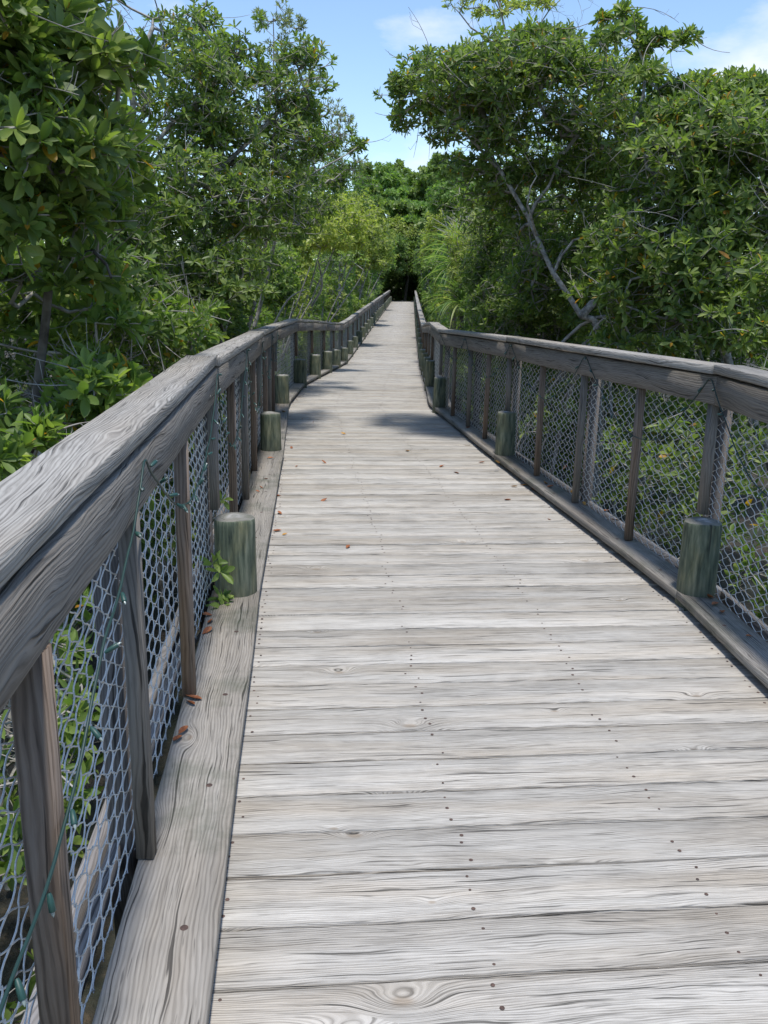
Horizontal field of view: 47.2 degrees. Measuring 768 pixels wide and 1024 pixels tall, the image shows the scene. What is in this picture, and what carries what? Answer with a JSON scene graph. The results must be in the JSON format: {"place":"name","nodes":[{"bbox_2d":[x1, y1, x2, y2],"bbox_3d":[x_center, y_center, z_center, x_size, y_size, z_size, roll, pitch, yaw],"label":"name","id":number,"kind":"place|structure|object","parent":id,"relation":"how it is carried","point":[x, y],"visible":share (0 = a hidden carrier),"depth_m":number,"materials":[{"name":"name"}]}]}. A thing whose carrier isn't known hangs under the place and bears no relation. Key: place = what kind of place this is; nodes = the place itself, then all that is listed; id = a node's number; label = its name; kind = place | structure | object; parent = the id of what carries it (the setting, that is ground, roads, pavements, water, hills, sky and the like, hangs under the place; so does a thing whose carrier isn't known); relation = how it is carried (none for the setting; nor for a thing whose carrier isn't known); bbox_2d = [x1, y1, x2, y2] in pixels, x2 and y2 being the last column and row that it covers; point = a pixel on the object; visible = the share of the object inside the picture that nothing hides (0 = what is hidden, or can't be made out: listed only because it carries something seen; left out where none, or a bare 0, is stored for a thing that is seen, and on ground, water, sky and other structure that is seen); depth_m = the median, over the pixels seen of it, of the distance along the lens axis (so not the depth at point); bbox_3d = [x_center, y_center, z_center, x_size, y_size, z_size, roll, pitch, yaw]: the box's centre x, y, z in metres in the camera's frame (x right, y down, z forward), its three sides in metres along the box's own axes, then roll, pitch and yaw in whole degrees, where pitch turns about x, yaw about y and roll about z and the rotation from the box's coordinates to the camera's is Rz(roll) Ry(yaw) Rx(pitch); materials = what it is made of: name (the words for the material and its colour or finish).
{"place":"outdoors","nodes":[
{"label":"outdoors","id":0,"kind":"place"},
{"bbox_2d":[0,303,767,1023],"bbox_3d":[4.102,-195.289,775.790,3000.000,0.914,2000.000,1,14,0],"label":"ground","id":1,"kind":"structure","parent":0,"point":[8,929],"depth_m":5.22,"materials":[{"name":"plant"}]},
{"bbox_2d":[0,782,34,993],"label":"mangrove shrub","id":2,"kind":"object","parent":1,"relation":"on","point":[7,790],"visible":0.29,"depth_m":3.11,"materials":[{"name":"green plant"}]},
{"bbox_2d":[0,949,35,1023],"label":"mangrove shrub","id":3,"kind":"object","parent":1,"relation":"on","point":[20,1010],"visible":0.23,"depth_m":2.44,"materials":[{"name":"green plant"}]},
{"bbox_2d":[0,587,103,891],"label":"mangrove shrub","id":4,"kind":"object","parent":1,"relation":"on","point":[7,735],"visible":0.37,"depth_m":3.13,"materials":[{"name":"green plant"}]},
{"bbox_2d":[0,300,157,510],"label":"mangrove shrub","id":5,"kind":"object","parent":1,"relation":"on","point":[100,377],"visible":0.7,"depth_m":3.93,"materials":[{"name":"green plant"}]},
{"bbox_2d":[0,0,175,453],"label":"mangrove tree","id":6,"kind":"object","parent":1,"relation":"on","point":[75,161],"visible":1,"depth_m":3.58,"materials":[{"name":"green plant"}]},
{"bbox_2d":[0,132,192,532],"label":"mangrove shrub","id":7,"kind":"object","parent":1,"relation":"on","point":[150,239],"visible":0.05,"depth_m":7.05,"materials":[{"name":"green plant"}]},
{"bbox_2d":[0,232,196,643],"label":"mangrove shrub","id":8,"kind":"object","parent":1,"relation":"on","point":[31,324],"visible":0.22,"depth_m":5.58,"materials":[{"name":"green plant"}]},
{"bbox_2d":[5,240,231,628],"bbox_3d":[-2.145,-0.470,6.152,2.182,2.959,2.368,1,14,0],"label":"mangrove shrub","id":9,"kind":"object","parent":1,"relation":"on","point":[195,330],"visible":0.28,"depth_m":6.08,"materials":[{"name":"green plant"}]},
{"bbox_2d":[63,492,196,678],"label":"mangrove shrub","id":10,"kind":"object","parent":1,"relation":"on","point":[159,551],"visible":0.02,"depth_m":5.52,"materials":[{"name":"green plant"}]},
{"bbox_2d":[81,292,229,576],"bbox_3d":[-1.960,-0.617,7.428,1.767,2.468,1.878,-12,20,-43],"label":"mangrove shrub","id":11,"kind":"object","parent":1,"relation":"on","point":[184,307],"visible":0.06,"depth_m":7.11,"materials":[{"name":"green plant"}]},
{"bbox_2d":[45,0,345,545],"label":"mangrove tree","id":12,"kind":"object","parent":1,"relation":"on","point":[211,121],"visible":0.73,"depth_m":8.44,"materials":[{"name":"green plant"}]},
{"bbox_2d":[146,300,249,485],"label":"mangrove shrub","id":13,"kind":"object","parent":1,"relation":"on","point":[241,327],"visible":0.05,"depth_m":9.06,"materials":[{"name":"green plant"}]},
{"bbox_2d":[124,237,286,537],"bbox_3d":[-1.885,-1.096,8.650,1.930,3.082,1.989,1,14,0],"label":"mangrove shrub","id":14,"kind":"object","parent":1,"relation":"on","point":[240,283],"visible":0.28,"depth_m":7.92,"materials":[{"name":"green plant"}]},
{"bbox_2d":[144,156,281,438],"bbox_3d":[-2.963,-2.782,12.144,3.153,4.172,2.761,1,14,0],"label":"mangrove shrub","id":15,"kind":"object","parent":1,"relation":"on","point":[258,243],"depth_m":11.84,"materials":[{"name":"green plant"}]},
{"bbox_2d":[214,512,256,597],"bbox_3d":[-0.751,1.022,4.581,0.213,2.068,0.213,10,16,33],"label":"wooden piling","id":16,"kind":"object","parent":1,"relation":"on","point":[234,538],"visible":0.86,"depth_m":4.30,"materials":[{"name":"wood"}]},
{"bbox_2d":[243,307,288,374],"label":"mangrove shrub","id":17,"kind":"object","parent":1,"relation":"on","point":[262,321],"visible":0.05,"depth_m":15.32,"materials":[{"name":"green plant"}]},
{"bbox_2d":[260,411,281,450],"bbox_3d":[-1.062,0.054,8.422,0.198,2.034,0.198,1,15,2],"label":"wooden piling","id":18,"kind":"object","parent":1,"relation":"on","point":[270,429],"visible":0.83,"depth_m":8.14,"materials":[{"name":"wood"}]},
{"bbox_2d":[245,299,311,412],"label":"mangrove shrub","id":19,"kind":"object","parent":1,"relation":"on","point":[288,341],"visible":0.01,"depth_m":15.69,"materials":[{"name":"green plant"}]},
{"bbox_2d":[243,299,313,372],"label":"mangrove shrub","id":20,"kind":"object","parent":1,"relation":"on","point":[298,335],"visible":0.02,"depth_m":18.47,"materials":[{"name":"green plant"}]},
{"bbox_2d":[248,241,309,399],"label":"mangrove shrub","id":21,"kind":"object","parent":1,"relation":"on","point":[286,282],"visible":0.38,"depth_m":16.24,"materials":[{"name":"green plant"}]},
{"bbox_2d":[168,124,390,433],"bbox_3d":[-1.840,-3.075,12.534,2.622,4.783,3.446,13,19,39],"label":"mangrove tree","id":22,"kind":"object","parent":1,"relation":"on","point":[337,181],"visible":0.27,"depth_m":12.34,"materials":[{"name":"green plant"}]},
{"bbox_2d":[275,374,289,408],"bbox_3d":[-1.343,-0.803,11.729,0.192,2.050,0.192,6,15,23],"label":"wooden piling","id":23,"kind":"object","parent":1,"relation":"on","point":[282,389],"visible":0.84,"depth_m":11.46,"materials":[{"name":"wood"}]},
{"bbox_2d":[274,289,305,322],"bbox_3d":[-1.622,-3.237,14.457,0.677,0.850,0.036,1,14,0],"label":"leaning trunk","id":24,"kind":"object","parent":1,"relation":"on","point":[279,313],"visible":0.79,"depth_m":14.41,"materials":[{"name":"grey wood"}]},
{"bbox_2d":[225,0,368,425],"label":"buttonwood tree","id":25,"kind":"object","parent":1,"relation":"on","point":[337,124],"visible":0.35,"depth_m":13.10,"materials":[{"name":"green plant"}]},
{"bbox_2d":[294,359,306,387],"bbox_3d":[-1.344,-1.432,14.194,0.208,2.053,0.208,-5,16,-23],"label":"wooden piling","id":26,"kind":"object","parent":1,"relation":"on","point":[300,370],"visible":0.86,"depth_m":13.91,"materials":[{"name":"wood"}]},
{"bbox_2d":[263,298,338,351],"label":"mangrove shrub","id":27,"kind":"object","parent":1,"relation":"on","point":[315,319],"visible":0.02,"depth_m":26.64,"materials":[{"name":"green plant"}]},
{"bbox_2d":[247,192,378,381],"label":"mangrove shrub","id":28,"kind":"object","parent":1,"relation":"on","point":[341,238],"visible":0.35,"depth_m":18.46,"materials":[{"name":"green plant"}]},
{"bbox_2d":[299,261,322,319],"bbox_3d":[-1.711,-4.693,19.725,0.674,1.798,1.545,1,14,0],"label":"leaning trunk","id":29,"kind":"object","parent":28,"relation":"attached to","point":[317,296],"visible":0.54,"depth_m":19.79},
{"bbox_2d":[310,354,320,378],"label":"wooden piling","id":30,"kind":"object","parent":1,"relation":"on","point":[315,364],"visible":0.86,"depth_m":16.27,"materials":[{"name":"wood"}]},
{"bbox_2d":[277,250,369,357],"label":"mangrove shrub","id":31,"kind":"object","parent":1,"relation":"on","point":[323,298],"visible":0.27,"depth_m":22.08,"materials":[{"name":"green plant"}]},
{"bbox_2d":[296,269,353,324],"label":"mangrove shrub","id":32,"kind":"object","parent":1,"relation":"on","point":[335,307],"visible":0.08,"depth_m":30.58,"materials":[{"name":"green plant"}]},
{"bbox_2d":[322,351,331,372],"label":"wooden piling","id":33,"kind":"object","parent":1,"relation":"on","point":[327,359],"visible":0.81,"depth_m":18.61,"materials":[{"name":"wood"}]},
{"bbox_2d":[333,349,340,367],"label":"wooden piling","id":34,"kind":"object","parent":1,"relation":"on","point":[336,357],"visible":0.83,"depth_m":20.97,"materials":[{"name":"wood"}]},
{"bbox_2d":[312,270,362,343],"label":"mangrove shrub","id":35,"kind":"object","parent":1,"relation":"on","point":[356,303],"visible":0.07,"depth_m":38.83,"materials":[{"name":"green plant"}]},
{"bbox_2d":[319,264,369,314],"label":"mangrove shrub","id":36,"kind":"object","parent":1,"relation":"on","point":[366,300],"visible":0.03,"depth_m":43.78,"materials":[{"name":"green plant"}]},
{"bbox_2d":[341,348,347,363],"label":"wooden piling","id":37,"kind":"object","parent":1,"relation":"on","point":[344,354],"visible":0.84,"depth_m":23.52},
{"bbox_2d":[299,183,391,348],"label":"mangrove shrub","id":38,"kind":"object","parent":1,"relation":"on","point":[375,240],"visible":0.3,"depth_m":28.59,"materials":[{"name":"green plant"}]},
{"bbox_2d":[312,149,382,341],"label":"mangrove shrub","id":39,"kind":"object","parent":1,"relation":"on","point":[354,183],"visible":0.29,"depth_m":32.17,"materials":[{"name":"green plant"}]},
{"bbox_2d":[347,340,352,356],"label":"wooden piling","id":40,"kind":"object","parent":1,"relation":"on","point":[350,346],"visible":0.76,"depth_m":25.84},
{"bbox_2d":[331,269,375,301],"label":"mangrove shrub","id":41,"kind":"object","parent":1,"relation":"on","point":[372,296],"visible":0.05,"depth_m":50.23,"materials":[{"name":"green plant"}]},
{"bbox_2d":[352,336,357,349],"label":"wooden piling","id":42,"kind":"object","parent":1,"relation":"on","point":[355,341],"visible":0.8,"depth_m":28.16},
{"bbox_2d":[332,212,398,330],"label":"mangrove shrub","id":43,"kind":"object","parent":1,"relation":"on","point":[380,261],"visible":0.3,"depth_m":40.11,"materials":[{"name":"green plant"}]},
{"bbox_2d":[348,161,382,215],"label":"forest tree","id":44,"kind":"object","parent":1,"relation":"on","point":[370,170],"visible":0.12,"depth_m":89.44,"materials":[{"name":"green plant"}]},
{"bbox_2d":[346,256,396,333],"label":"mangrove shrub","id":45,"kind":"object","parent":1,"relation":"on","point":[368,281],"visible":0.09,"depth_m":44.39,"materials":[{"name":"green plant"}]},
{"bbox_2d":[369,236,397,314],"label":"mangrove shrub","id":46,"kind":"object","parent":1,"relation":"on","point":[375,276],"visible":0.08,"depth_m":57.66,"materials":[{"name":"green plant"}]},
{"bbox_2d":[370,260,396,309],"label":"tunnel tree","id":47,"kind":"object","parent":1,"relation":"on","point":[384,277],"visible":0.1,"depth_m":76.26,"materials":[{"name":"green plant"}]},
{"bbox_2d":[383,271,393,300],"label":"tunnel tree","id":48,"kind":"object","parent":1,"relation":"on","point":[388,280],"visible":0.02,"depth_m":87.60,"materials":[{"name":"green plant"}]},
{"bbox_2d":[369,194,413,277],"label":"forest tree","id":49,"kind":"object","parent":1,"relation":"on","point":[403,205],"visible":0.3,"depth_m":78.18,"materials":[{"name":"green plant"}]},
{"bbox_2d":[373,161,418,215],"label":"forest tree","id":50,"kind":"object","parent":1,"relation":"on","point":[389,178],"visible":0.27,"depth_m":97.58,"materials":[{"name":"green plant"}]},
{"bbox_2d":[375,214,417,240],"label":"tunnel tree","id":51,"kind":"object","parent":1,"relation":"on","point":[398,224],"visible":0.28,"depth_m":77.47,"materials":[{"name":"green plant"}]},
{"bbox_2d":[380,158,415,215],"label":"forest tree","id":52,"kind":"object","parent":1,"relation":"on","point":[398,165],"visible":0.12,"depth_m":107.64,"materials":[{"name":"green plant"}]},
{"bbox_2d":[383,259,420,304],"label":"tunnel tree","id":53,"kind":"object","parent":1,"relation":"on","point":[398,282],"visible":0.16,"depth_m":89.59,"materials":[{"name":"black plant"}]},
{"bbox_2d":[390,232,418,276],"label":"tunnel tree","id":54,"kind":"object","parent":1,"relation":"on","point":[402,264],"visible":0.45,"depth_m":77.03,"materials":[{"name":"green plant"}]},
{"bbox_2d":[383,186,429,300],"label":"forest tree","id":55,"kind":"object","parent":1,"relation":"on","point":[419,208],"visible":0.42,"depth_m":81.29,"materials":[{"name":"green plant"}]},
{"bbox_2d":[406,217,432,252],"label":"tunnel tree","id":56,"kind":"object","parent":1,"relation":"on","point":[416,238],"visible":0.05,"depth_m":78.83,"materials":[{"name":"green plant"}]},
{"bbox_2d":[410,250,432,313],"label":"tunnel tree","id":57,"kind":"object","parent":1,"relation":"on","point":[419,278],"visible":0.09,"depth_m":76.31,"materials":[{"name":"green plant"}]},
{"bbox_2d":[413,234,433,321],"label":"mangrove shrub","id":58,"kind":"object","parent":1,"relation":"on","point":[425,272],"visible":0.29,"depth_m":53.96,"materials":[{"name":"green plant"}]},
{"bbox_2d":[406,151,447,214],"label":"forest tree","id":59,"kind":"object","parent":1,"relation":"on","point":[418,192],"visible":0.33,"depth_m":97.42,"materials":[{"name":"green plant"}]},
{"bbox_2d":[423,357,430,381],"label":"wooden piling","id":60,"kind":"object","parent":1,"relation":"on","point":[425,359],"visible":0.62,"depth_m":16.18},
{"bbox_2d":[424,360,437,390],"bbox_3d":[0.726,-1.379,14.088,0.206,2.087,0.206,2,14,1],"label":"wooden piling","id":61,"kind":"object","parent":1,"relation":"on","point":[430,371],"visible":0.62,"depth_m":13.81,"materials":[{"name":"wood"}]},
{"bbox_2d":[417,228,451,321],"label":"mangrove shrub","id":62,"kind":"object","parent":1,"relation":"on","point":[425,244],"visible":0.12,"depth_m":32.51,"materials":[{"name":"green plant"}]},
{"bbox_2d":[421,251,448,363],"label":"mangrove shrub","id":63,"kind":"object","parent":1,"relation":"on","point":[431,267],"visible":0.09,"depth_m":28.79,"materials":[{"name":"green plant"}]},
{"bbox_2d":[432,377,448,413],"bbox_3d":[0.713,-0.753,11.666,0.201,2.068,0.200,-4,15,-23],"label":"wooden piling","id":64,"kind":"object","parent":1,"relation":"on","point":[439,393],"visible":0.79,"depth_m":11.39,"materials":[{"name":"wood"}]},
{"bbox_2d":[412,202,471,233],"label":"forest tree","id":65,"kind":"object","parent":1,"relation":"on","point":[419,223],"visible":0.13,"depth_m":78.11,"materials":[{"name":"green plant"}]},
{"bbox_2d":[417,277,470,413],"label":"palm plant","id":66,"kind":"object","parent":1,"relation":"on","point":[461,294],"visible":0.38,"depth_m":16.68,"materials":[{"name":"green plant"}]},
{"bbox_2d":[408,234,480,403],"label":"palm plant","id":67,"kind":"object","parent":1,"relation":"on","point":[448,263],"visible":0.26,"depth_m":17.30,"materials":[{"name":"green plant"}]},
{"bbox_2d":[424,208,466,356],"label":"mangrove shrub","id":68,"kind":"object","parent":1,"relation":"on","point":[429,229],"visible":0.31,"depth_m":25.77,"materials":[{"name":"green plant"}]},
{"bbox_2d":[418,220,478,400],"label":"palm plant","id":69,"kind":"object","parent":1,"relation":"on","point":[439,235],"visible":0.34,"depth_m":18.36,"materials":[{"name":"green plant"}]},
{"bbox_2d":[420,147,480,217],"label":"forest tree","id":70,"kind":"object","parent":1,"relation":"on","point":[429,175],"visible":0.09,"depth_m":90.78,"materials":[{"name":"green plant"}]},
{"bbox_2d":[424,172,484,368],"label":"mangrove shrub","id":71,"kind":"object","parent":1,"relation":"on","point":[440,190],"visible":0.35,"depth_m":22.64,"materials":[{"name":"green plant"}]},
{"bbox_2d":[451,275,492,421],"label":"mangrove shrub","id":72,"kind":"object","parent":1,"relation":"on","point":[466,312],"visible":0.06,"depth_m":14.74,"materials":[{"name":"green plant"}]},
{"bbox_2d":[440,210,506,412],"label":"mangrove shrub","id":73,"kind":"object","parent":1,"relation":"on","point":[451,253],"visible":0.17,"depth_m":16.67,"materials":[{"name":"green plant"}]},
{"bbox_2d":[455,229,521,431],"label":"mangrove shrub","id":74,"kind":"object","parent":1,"relation":"on","point":[475,271],"visible":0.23,"depth_m":12.31,"materials":[{"name":"green plant"}]},
{"bbox_2d":[494,411,517,463],"bbox_3d":[1.118,0.078,8.407,0.195,2.083,0.195,4,13,9],"label":"wooden piling","id":75,"kind":"object","parent":1,"relation":"on","point":[506,432],"visible":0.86,"depth_m":8.15,"materials":[{"name":"wood"}]},
{"bbox_2d":[372,7,683,547],"bbox_3d":[1.629,-2.397,9.450,3.569,5.212,2.817,7,15,20],"label":"mangrove tree","id":76,"kind":"object","parent":1,"relation":"on","point":[482,78],"visible":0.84,"depth_m":8.71,"materials":[{"name":"green plant"}]},
{"bbox_2d":[427,128,645,427],"bbox_3d":[2.131,-2.807,12.150,3.187,4.635,2.837,1,14,0],"label":"mangrove shrub","id":77,"kind":"object","parent":1,"relation":"on","point":[489,222],"visible":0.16,"depth_m":11.72,"materials":[{"name":"green plant"}]},
{"bbox_2d":[471,261,602,467],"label":"mangrove shrub","id":78,"kind":"object","parent":1,"relation":"on","point":[519,318],"visible":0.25,"depth_m":11.02,"materials":[{"name":"green plant"}]},
{"bbox_2d":[441,0,636,459],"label":"mangrove tree","id":79,"kind":"object","parent":1,"relation":"on","point":[505,11],"visible":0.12,"depth_m":12.18,"materials":[{"name":"green plant"}]},
{"bbox_2d":[488,361,630,485],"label":"mangrove shrub","id":80,"kind":"object","parent":1,"relation":"on","point":[548,453],"visible":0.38,"depth_m":9.39,"materials":[{"name":"green plant"}]},
{"bbox_2d":[478,247,652,410],"bbox_3d":[2.524,-2.191,12.414,2.499,3.337,4.159,1,14,0],"label":"mangrove shrub","id":81,"kind":"object","parent":1,"relation":"on","point":[481,312],"visible":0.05,"depth_m":11.65,"materials":[{"name":"green plant"}]},
{"bbox_2d":[504,176,656,469],"bbox_3d":[2.885,-2.883,12.639,2.854,4.657,2.110,1,14,0],"label":"mangrove shrub","id":82,"kind":"object","parent":1,"relation":"on","point":[562,222],"visible":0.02,"depth_m":12.34,"materials":[{"name":"green plant"}]},
{"bbox_2d":[533,230,670,505],"bbox_3d":[2.406,-1.648,9.747,1.716,3.431,1.948,1,14,0],"label":"mangrove shrub","id":83,"kind":"object","parent":1,"relation":"on","point":[575,321],"visible":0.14,"depth_m":9.44,"materials":[{"name":"green plant"}]},
{"bbox_2d":[559,0,767,580],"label":"mangrove tree","id":84,"kind":"object","parent":1,"relation":"on","point":[715,129],"visible":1,"depth_m":6.84,"materials":[{"name":"green plant"}]},
{"bbox_2d":[584,355,767,566],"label":"mangrove shrub","id":85,"kind":"object","parent":1,"relation":"on","point":[691,479],"visible":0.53,"depth_m":6.64,"materials":[{"name":"green plant"}]},
{"bbox_2d":[587,167,767,502],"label":"mangrove shrub","id":86,"kind":"object","parent":1,"relation":"on","point":[700,354],"visible":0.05,"depth_m":10.16,"materials":[{"name":"green plant"}]},
{"bbox_2d":[675,517,721,610],"bbox_3d":[1.607,1.038,4.722,0.197,2.062,0.197,-10,17,-36],"label":"wooden piling","id":87,"kind":"object","parent":1,"relation":"on","point":[699,557],"visible":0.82,"depth_m":4.45,"materials":[{"name":"wood"}]},
{"bbox_2d":[635,166,767,478],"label":"mangrove shrub","id":88,"kind":"object","parent":1,"relation":"on","point":[738,356],"visible":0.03,"depth_m":10.27,"materials":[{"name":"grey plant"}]},
{"bbox_2d":[635,209,767,401],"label":"background tree","id":89,"kind":"object","parent":1,"relation":"on","point":[735,352],"depth_m":13.52,"materials":[{"name":"green plant"}]},
{"bbox_2d":[722,507,767,618],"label":"mangrove shrub","id":90,"kind":"object","parent":1,"relation":"on","point":[759,520],"visible":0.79,"depth_m":5.14,"materials":[{"name":"green plant"}]},
{"bbox_2d":[742,354,767,466],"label":"mangrove shrub","id":91,"kind":"object","parent":1,"relation":"on","point":[764,367],"visible":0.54,"depth_m":5.97,"materials":[{"name":"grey plant"}]},
{"bbox_2d":[5,0,767,259],"label":"sky","id":92,"kind":"structure","parent":0,"point":[360,33],"materials":[{"name":"blue"}]},
{"bbox_2d":[433,211,483,257],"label":"dead shrub","id":93,"kind":"object","parent":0,"point":[452,225],"visible":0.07,"depth_m":20.11,"materials":[{"name":"plant"}]},
{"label":"boardwalk stringers","id":94,"kind":"structure","parent":0,"visible":0},
{"bbox_2d":[208,301,767,1023],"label":"boardwalk deck","id":95,"kind":"structure","parent":94,"relation":"on","point":[502,761],"depth_m":3.01,"materials":[{"name":"grey wood"}]},
{"bbox_2d":[0,290,390,1023],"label":"railing","id":96,"kind":"object","parent":95,"relation":"on","point":[158,870],"visible":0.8,"depth_m":2.21,"materials":[{"name":"grey wood"}]},
{"bbox_2d":[0,334,278,1017],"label":"string light","id":97,"kind":"object","parent":96,"relation":"attached to","point":[20,992],"visible":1,"depth_m":1.61,"materials":[{"name":"teal"}]},
{"bbox_2d":[193,492,232,557],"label":"mangrove sprig","id":98,"kind":"object","parent":96,"relation":"attached to","point":[225,503],"visible":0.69,"depth_m":4.62,"materials":[{"name":"green plant"}]},
{"bbox_2d":[194,550,234,598],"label":"mangrove sprig","id":99,"kind":"object","parent":96,"relation":"attached to","point":[225,570],"visible":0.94,"depth_m":4.23,"materials":[{"name":"green plant"}]},
{"bbox_2d":[195,585,234,644],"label":"mangrove sprig","id":100,"kind":"object","parent":96,"relation":"attached to","point":[226,595],"visible":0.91,"depth_m":4.25,"materials":[{"name":"green plant"}]},
{"bbox_2d":[414,290,767,687],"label":"railing","id":101,"kind":"object","parent":95,"relation":"on","point":[741,389],"visible":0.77,"depth_m":5.41,"materials":[{"name":"grey wood"}]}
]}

